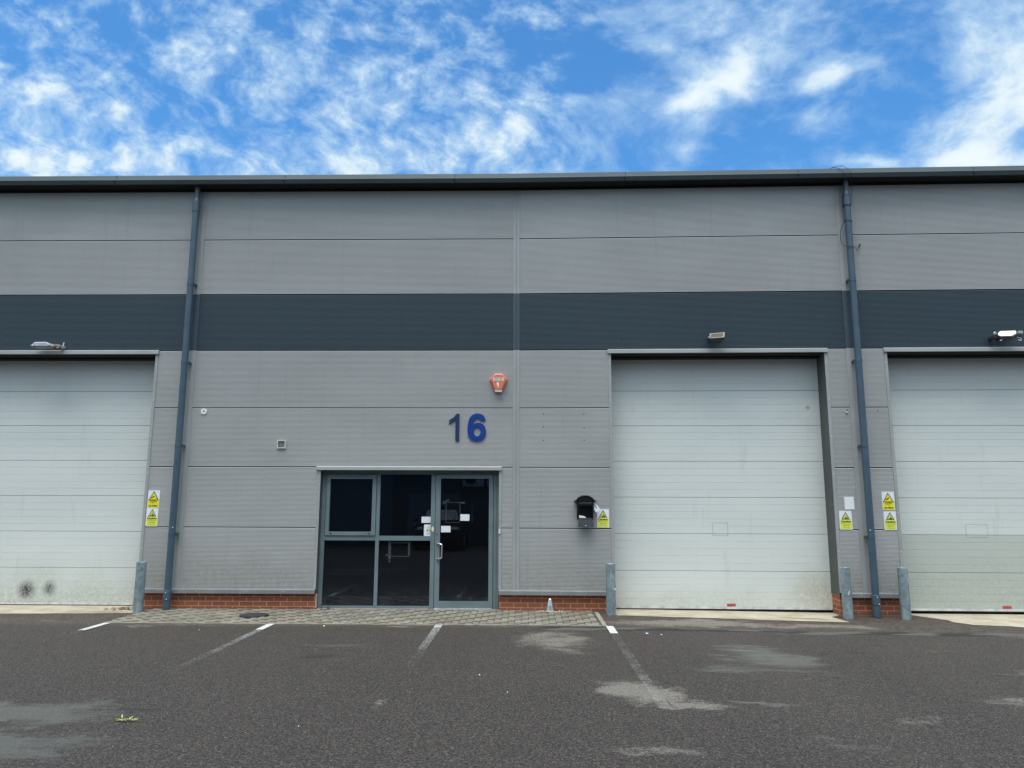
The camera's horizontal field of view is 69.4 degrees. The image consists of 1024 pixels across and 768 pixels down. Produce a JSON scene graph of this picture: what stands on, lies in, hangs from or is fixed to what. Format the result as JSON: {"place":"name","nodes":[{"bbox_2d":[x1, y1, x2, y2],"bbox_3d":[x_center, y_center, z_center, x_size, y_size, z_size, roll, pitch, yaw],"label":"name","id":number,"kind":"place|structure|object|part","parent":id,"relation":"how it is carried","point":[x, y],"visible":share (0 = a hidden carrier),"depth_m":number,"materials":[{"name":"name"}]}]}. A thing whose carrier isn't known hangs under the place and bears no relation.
{"place":"outdoors","nodes":[
{"label":"outdoors","id":0,"kind":"place"},
{"bbox_2d":[106,608,601,624],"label":"pavement","id":1,"kind":"structure","parent":0,"point":[595,617],"depth_m":11.26,"materials":[{"name":"grey concrete"}]},
{"bbox_2d":[239,613,268,617],"bbox_3d":[-3.974,3.560,11.384,0.430,0.018,0.430,0,-9,1],"label":"manhole cover","id":2,"kind":"object","parent":1,"relation":"on","point":[252,615],"visible":1,"depth_m":11.31,"materials":[{"name":"metal"}]},
{"bbox_2d":[546,598,553,610],"bbox_3d":[0.613,3.559,11.919,0.132,0.198,0.132,0,-9,1],"label":"metal cone","id":3,"kind":"object","parent":1,"relation":"on","point":[549,606],"visible":1,"depth_m":11.88,"materials":[{"name":"white metal"}]},
{"bbox_2d":[0,607,1023,767],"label":"ground","id":4,"kind":"structure","parent":0,"point":[855,692],"depth_m":6.78,"materials":[{"name":"grey asphalt"}]},
{"bbox_2d":[0,605,132,613],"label":"concrete apron","id":5,"kind":"object","parent":4,"relation":"on","point":[21,609],"visible":0.9,"depth_m":12.02,"materials":[{"name":"beige concrete"}]},
{"bbox_2d":[94,607,146,609],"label":"leaf litter","id":6,"kind":"object","parent":5,"relation":"on","point":[112,608],"visible":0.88,"depth_m":12.01,"materials":[{"name":"brown plant"}]},
{"bbox_2d":[80,623,107,629],"bbox_3d":[-5.844,3.393,10.348,0.104,0.001,0.630,0,-9,1],"label":"parking line","id":7,"kind":"object","parent":4,"relation":"on","point":[90,627],"visible":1,"depth_m":10.34,"materials":[{"name":"paint"}]},
{"bbox_2d":[114,714,137,720],"bbox_3d":[-3.070,2.662,5.890,0.197,0.036,0.102,0,-9,1],"label":"leaf sprig","id":8,"kind":"object","parent":4,"relation":"on","point":[124,719],"visible":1,"depth_m":5.88,"materials":[{"name":"plant"}]},
{"bbox_2d":[132,561,146,612],"bbox_3d":[-5.945,3.264,11.800,0.152,0.836,0.152,0,-9,1],"label":"bollard","id":9,"kind":"object","parent":4,"relation":"on","point":[139,587],"visible":0.94,"depth_m":11.75,"materials":[{"name":"metal"}]},
{"bbox_2d":[257,624,272,628],"bbox_3d":[-3.463,3.406,10.381,0.104,0.001,0.490,0,-9,1],"label":"parking line","id":10,"kind":"object","parent":4,"relation":"on","point":[265,626],"visible":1,"depth_m":10.38,"materials":[{"name":"paint"}]},
{"bbox_2d":[103,612,606,625],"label":"kerb","id":11,"kind":"structure","parent":4,"relation":"on","point":[601,620],"depth_m":10.62,"materials":[{"name":"concrete"}]},
{"bbox_2d":[0,166,1023,616],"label":"industrial unit","id":12,"kind":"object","parent":4,"relation":"on","point":[358,342],"visible":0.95,"depth_m":12.64,"materials":[{"name":"painted metal cladding"},{"name":"brick"},{"name":"glass"}]},
{"bbox_2d":[30,342,64,349],"bbox_3d":[-7.982,-0.670,12.717,0.484,0.126,0.276,0,-9,1],"label":"wall light","id":13,"kind":"object","parent":12,"relation":"attached to","point":[44,345],"visible":1,"depth_m":12.62,"materials":[{"name":"grey plastic"}]},
{"bbox_3d":[-7.944,1.625,12.862,3.605,4.300,0.054,0,-9,1],"label":"loading door","id":14,"kind":"part","parent":12,"relation":"part of","materials":[{"name":"white metal"}]},
{"bbox_2d":[145,508,158,525],"bbox_3d":[-6.012,2.225,12.344,0.200,0.300,0.006,0,-9,1],"label":"warning sign","id":15,"kind":"object","parent":12,"relation":"attached to","point":[151,516],"visible":1,"depth_m":12.34,"materials":[{"name":"yellow plastic"}]},
{"bbox_2d":[147,490,159,507],"bbox_3d":[-6.007,1.930,12.391,0.200,0.294,0.006,0,-9,1],"label":"warning sign","id":16,"kind":"object","parent":12,"relation":"attached to","point":[153,498],"visible":1,"depth_m":12.39,"materials":[{"name":"yellow plastic"}]},
{"bbox_2d":[162,186,200,609],"bbox_3d":[-5.574,0.113,12.581,0.188,7.330,0.138,7,-11,-35],"label":"drainpipe","id":17,"kind":"object","parent":12,"relation":"attached to","point":[172,532],"visible":0.97,"depth_m":12.49,"materials":[{"name":"metal"}]},
{"bbox_2d":[201,408,206,413],"bbox_3d":[-5.256,0.466,12.611,0.104,0.104,0.014,0,-9,1],"label":"wall disc","id":18,"kind":"object","parent":12,"relation":"attached to","point":[203,410],"depth_m":12.61,"materials":[{"name":"white plastic"}]},
{"bbox_2d":[277,440,285,447],"bbox_3d":[-3.896,1.020,12.489,0.146,0.136,0.026,0,-9,1],"label":"wall vent","id":19,"kind":"object","parent":12,"relation":"attached to","point":[281,443],"depth_m":12.49,"materials":[{"name":"beige plastic"}]},
{"bbox_2d":[317,470,436,608],"bbox_3d":[-2.243,2.581,12.361,1.927,2.285,0.100,0,-9,1],"label":"window","id":20,"kind":"structure","parent":12,"relation":"in","point":[393,567],"depth_m":12.35,"materials":[{"name":"black glass"}]},
{"bbox_2d":[421,517,430,522],"bbox_3d":[-1.434,2.279,12.405,0.170,0.102,0.001,0,-9,1],"label":"paper note","id":21,"kind":"object","parent":12,"relation":"attached to","point":[426,520],"visible":1,"depth_m":12.40,"materials":[{"name":"white paper"}]},
{"bbox_2d":[424,524,430,535],"bbox_3d":[-1.398,2.449,12.377,0.152,0.192,0.002,0,-9,1],"label":"alarm sticker","id":22,"kind":"object","parent":12,"relation":"attached to","point":[427,529],"visible":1,"depth_m":12.38,"materials":[{"name":"white paper"}]},
{"bbox_2d":[441,526,450,531],"bbox_3d":[-1.106,2.423,12.346,0.159,0.104,0.001,0,-9,1],"label":"paper note","id":23,"kind":"object","parent":12,"relation":"attached to","point":[445,528],"visible":1,"depth_m":12.35,"materials":[{"name":"white paper"}]},
{"bbox_2d":[449,414,459,440],"bbox_3d":[-0.976,0.731,12.482,0.172,0.459,0.022,0,-9,1],"label":"house number","id":24,"kind":"object","parent":12,"relation":"attached to","point":[455,417],"visible":1,"depth_m":12.48,"materials":[{"name":"blue plastic"}]},
{"bbox_3d":[-0.802,2.614,12.290,0.962,2.203,0.133,0,-9,1],"label":"glazed door","id":25,"kind":"part","parent":12,"relation":"part of","materials":[{"name":"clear glass"}]},
{"bbox_2d":[460,514,468,520],"bbox_3d":[-0.788,2.234,12.371,0.152,0.108,0.001,0,-9,1],"label":"paper note","id":26,"kind":"object","parent":12,"relation":"attached to","point":[464,517],"visible":1,"depth_m":12.37,"materials":[{"name":"white paper"}]},
{"bbox_2d":[467,414,485,440],"bbox_3d":[-0.594,0.731,12.474,0.313,0.468,0.022,0,-9,1],"label":"house number","id":27,"kind":"object","parent":12,"relation":"attached to","point":[472,426],"visible":1,"depth_m":12.46,"materials":[{"name":"blue plastic"}]},
{"bbox_2d":[490,373,506,392],"bbox_3d":[-0.229,-0.018,12.556,0.300,0.322,0.088,0,-9,1],"label":"alarm box","id":28,"kind":"object","parent":12,"relation":"attached to","point":[498,381],"visible":1,"depth_m":12.52,"materials":[{"name":"orange"}]},
{"bbox_2d":[574,495,594,526],"bbox_3d":[1.202,2.083,12.116,0.356,0.512,0.178,0,-9,2],"label":"post box","id":29,"kind":"object","parent":12,"relation":"attached to","point":[585,506],"visible":1,"depth_m":12.10,"materials":[{"name":"black paint"}]},
{"bbox_2d":[594,503,599,513],"bbox_3d":[1.387,2.027,12.106,0.101,0.190,0.022,-1,-9,7],"label":"leaflet","id":30,"kind":"object","parent":29,"relation":"in","point":[596,508],"visible":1,"depth_m":12.10,"materials":[{"name":"white paper"}]},
{"bbox_2d":[597,509,608,527],"bbox_3d":[1.499,2.211,12.167,0.200,0.300,0.006,0,-9,2],"label":"warning sign","id":31,"kind":"object","parent":12,"relation":"attached to","point":[602,518],"visible":1,"depth_m":12.17,"materials":[{"name":"yellow plastic"}]},
{"bbox_2d":[708,332,725,341],"bbox_3d":[3.436,-0.787,12.432,0.307,0.158,0.283,0,-9,2],"label":"wall light","id":32,"kind":"object","parent":12,"relation":"attached to","point":[715,337],"visible":1,"depth_m":12.37,"materials":[{"name":"grey"}]},
{"bbox_3d":[3.480,1.611,12.563,3.615,4.300,0.054,0,-9,2],"label":"loading door","id":33,"kind":"part","parent":12,"relation":"part of","materials":[{"name":"white metal"}]},
{"bbox_2d":[829,165,860,250],"bbox_3d":[5.726,-3.029,12.675,0.523,1.481,0.291,0,-9,2],"label":"loose cable","id":34,"kind":"object","parent":12,"relation":"hanging from","point":[846,204],"visible":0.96,"depth_m":12.70,"materials":[{"name":"black plastic"}]},
{"bbox_2d":[839,511,852,529],"bbox_3d":[5.418,2.213,11.999,0.200,0.300,0.006,0,-9,2],"label":"warning sign","id":35,"kind":"object","parent":12,"relation":"attached to","point":[845,518],"visible":1,"depth_m":12.00,"materials":[{"name":"yellow plastic"}]},
{"bbox_2d":[844,497,854,509],"bbox_3d":[5.494,1.942,12.041,0.154,0.202,0.005,0,-9,2],"label":"blank notice","id":36,"kind":"object","parent":12,"relation":"attached to","point":[849,502],"visible":1,"depth_m":12.04,"materials":[{"name":"paper"}]},
{"bbox_2d":[842,179,880,617],"bbox_3d":[5.748,0.091,12.238,0.154,7.330,0.178,0,-9,2],"label":"drainpipe","id":37,"kind":"object","parent":12,"relation":"attached to","point":[871,538],"visible":1,"depth_m":12.13,"materials":[{"name":"metal"}]},
{"bbox_2d":[881,492,894,509],"bbox_3d":[6.119,1.902,12.020,0.200,0.294,0.007,0,-9,3],"label":"warning sign","id":38,"kind":"object","parent":12,"relation":"attached to","point":[888,501],"visible":1,"depth_m":12.02,"materials":[{"name":"yellow plastic"}]},
{"bbox_2d":[883,511,896,529],"bbox_3d":[6.125,2.213,11.969,0.200,0.300,0.007,0,-9,3],"label":"warning sign","id":39,"kind":"object","parent":12,"relation":"attached to","point":[890,521],"visible":1,"depth_m":11.97,"materials":[{"name":"yellow plastic"}]},
{"bbox_3d":[8.086,1.593,12.369,3.615,4.300,0.054,0,-9,2],"label":"loading door","id":40,"kind":"part","parent":12,"relation":"part of","materials":[{"name":"white metal"}]},
{"bbox_2d":[988,330,1022,340],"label":"wall light","id":41,"kind":"object","parent":12,"relation":"attached to","point":[1005,335],"visible":1,"depth_m":12.19,"materials":[{"name":"grey plastic"}]},
{"bbox_2d":[606,563,615,614],"bbox_3d":[1.569,3.276,11.724,0.152,0.836,0.160,1,-9,-6],"label":"bollard","id":42,"kind":"object","parent":4,"relation":"on","point":[610,591],"visible":0.98,"depth_m":11.67,"materials":[{"name":"metal"}]},
{"bbox_2d":[606,626,617,632],"bbox_3d":[1.380,3.395,10.223,0.104,0.001,0.600,0,-9,1],"label":"parking line","id":43,"kind":"object","parent":4,"relation":"on","point":[611,629],"visible":1,"depth_m":10.22,"materials":[{"name":"paint"}]},
{"bbox_2d":[616,609,847,621],"bbox_3d":[3.446,3.678,11.793,3.639,0.033,1.200,0,-9,1],"label":"concrete apron","id":44,"kind":"object","parent":4,"relation":"on","point":[821,616],"visible":0.97,"depth_m":11.81,"materials":[{"name":"beige concrete"}]},
{"bbox_2d":[839,567,853,618],"bbox_3d":[5.249,3.298,11.588,0.152,0.836,0.158,2,-9,-14],"label":"bollard","id":45,"kind":"object","parent":4,"relation":"on","point":[846,590],"visible":0.93,"depth_m":11.54,"materials":[{"name":"metal"}]},
{"bbox_2d":[897,567,911,619],"bbox_3d":[6.136,3.297,11.562,0.152,0.836,0.152,4,-10,-21],"label":"bollard","id":46,"kind":"object","parent":4,"relation":"on","point":[904,593],"visible":0.94,"depth_m":11.51,"materials":[{"name":"metal"}]},
{"bbox_2d":[911,612,1023,626],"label":"concrete apron","id":47,"kind":"object","parent":4,"relation":"on","point":[1005,619],"visible":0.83,"depth_m":11.66,"materials":[{"name":"beige concrete"}]},
{"bbox_2d":[0,0,1023,175],"label":"sky","id":48,"kind":"structure","parent":0,"point":[88,87],"materials":[{"name":"blue"}]}
]}

